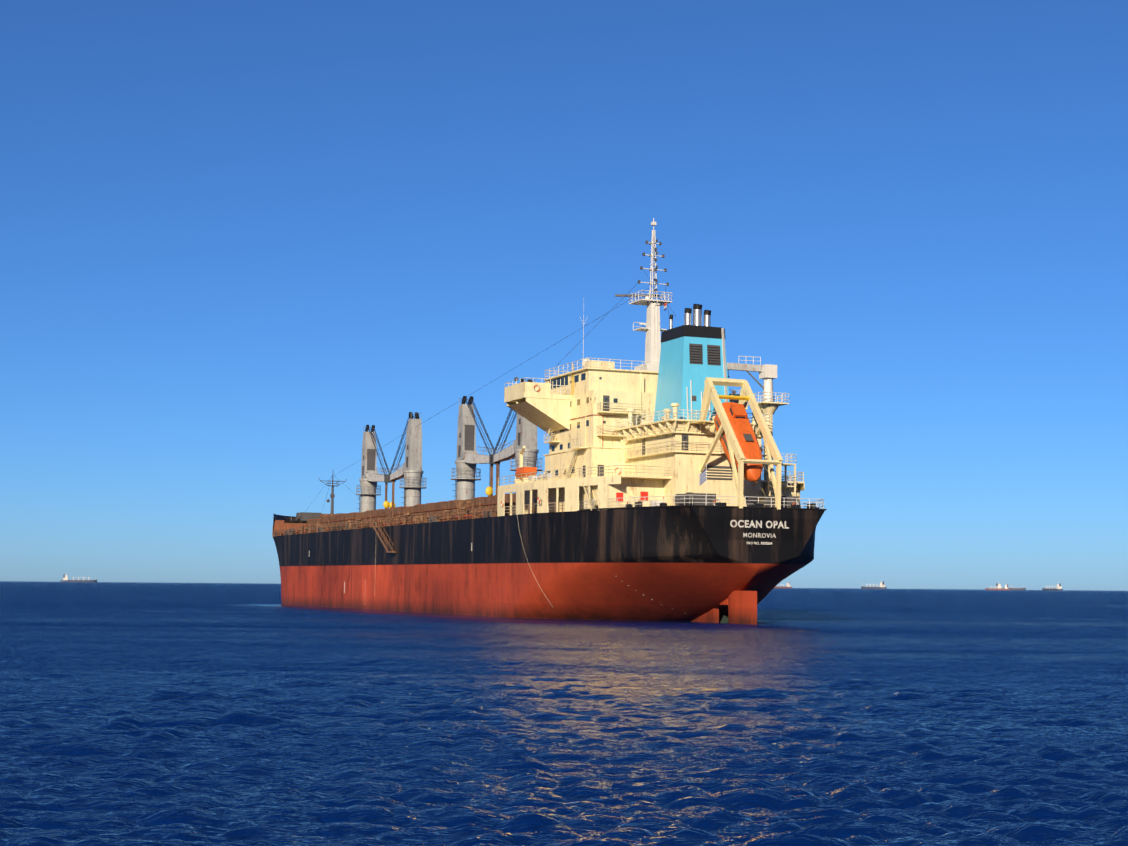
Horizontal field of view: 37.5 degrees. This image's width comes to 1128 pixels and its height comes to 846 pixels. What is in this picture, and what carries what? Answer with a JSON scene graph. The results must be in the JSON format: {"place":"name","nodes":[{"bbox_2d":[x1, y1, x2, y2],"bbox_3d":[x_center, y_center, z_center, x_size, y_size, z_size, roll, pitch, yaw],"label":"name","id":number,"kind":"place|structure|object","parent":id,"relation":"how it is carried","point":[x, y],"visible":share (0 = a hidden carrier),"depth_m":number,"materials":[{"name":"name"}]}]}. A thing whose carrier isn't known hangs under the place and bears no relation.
{"place":"outdoors","nodes":[
{"label":"outdoors","id":0,"kind":"place"},
{"bbox_2d":[0,581,1127,845],"bbox_3d":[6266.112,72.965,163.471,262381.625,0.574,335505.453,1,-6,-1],"label":"sea","id":1,"kind":"structure","parent":0,"point":[196,715],"depth_m":46.93,"materials":[{"name":"blue liquid"}]},
{"bbox_2d":[60,573,96,582],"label":"anchored ship","id":2,"kind":"object","parent":1,"relation":"on","point":[65,578],"visible":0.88,"depth_m":7927.62,"materials":[{"name":"grey metal"}]},
{"bbox_2d":[272,218,826,624],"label":"cargo ship","id":3,"kind":"object","parent":1,"relation":"on","point":[649,494],"visible":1,"depth_m":189.76,"materials":[{"name":"paint"}]},
{"bbox_2d":[774,582,791,588],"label":"anchored ship","id":4,"kind":"object","parent":1,"relation":"on","point":[788,585],"visible":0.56,"depth_m":8569.32,"materials":[{"name":"grey metal"}]},
{"bbox_2d":[861,581,886,588],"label":"anchored ship","id":5,"kind":"object","parent":1,"relation":"on","point":[882,585],"visible":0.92,"depth_m":7638.52,"materials":[{"name":"grey metal"}]},
{"bbox_2d":[986,584,1009,589],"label":"anchored ship","id":6,"kind":"object","parent":1,"relation":"on","point":[1001,588],"visible":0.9,"depth_m":8240.91,"materials":[{"name":"red"}]},
{"bbox_2d":[996,583,1025,589],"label":"anchored ship","id":7,"kind":"object","parent":1,"relation":"on","point":[997,585],"visible":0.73,"depth_m":8827.32},
{"bbox_2d":[1042,583,1062,590],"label":"anchored ship","id":8,"kind":"object","parent":1,"relation":"on","point":[1059,587],"visible":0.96,"depth_m":7657.19,"materials":[{"name":"grey metal"}]},
{"bbox_2d":[0,0,1127,590],"label":"sky","id":9,"kind":"structure","parent":0,"point":[240,239],"materials":[{"name":"blue"}]}
]}

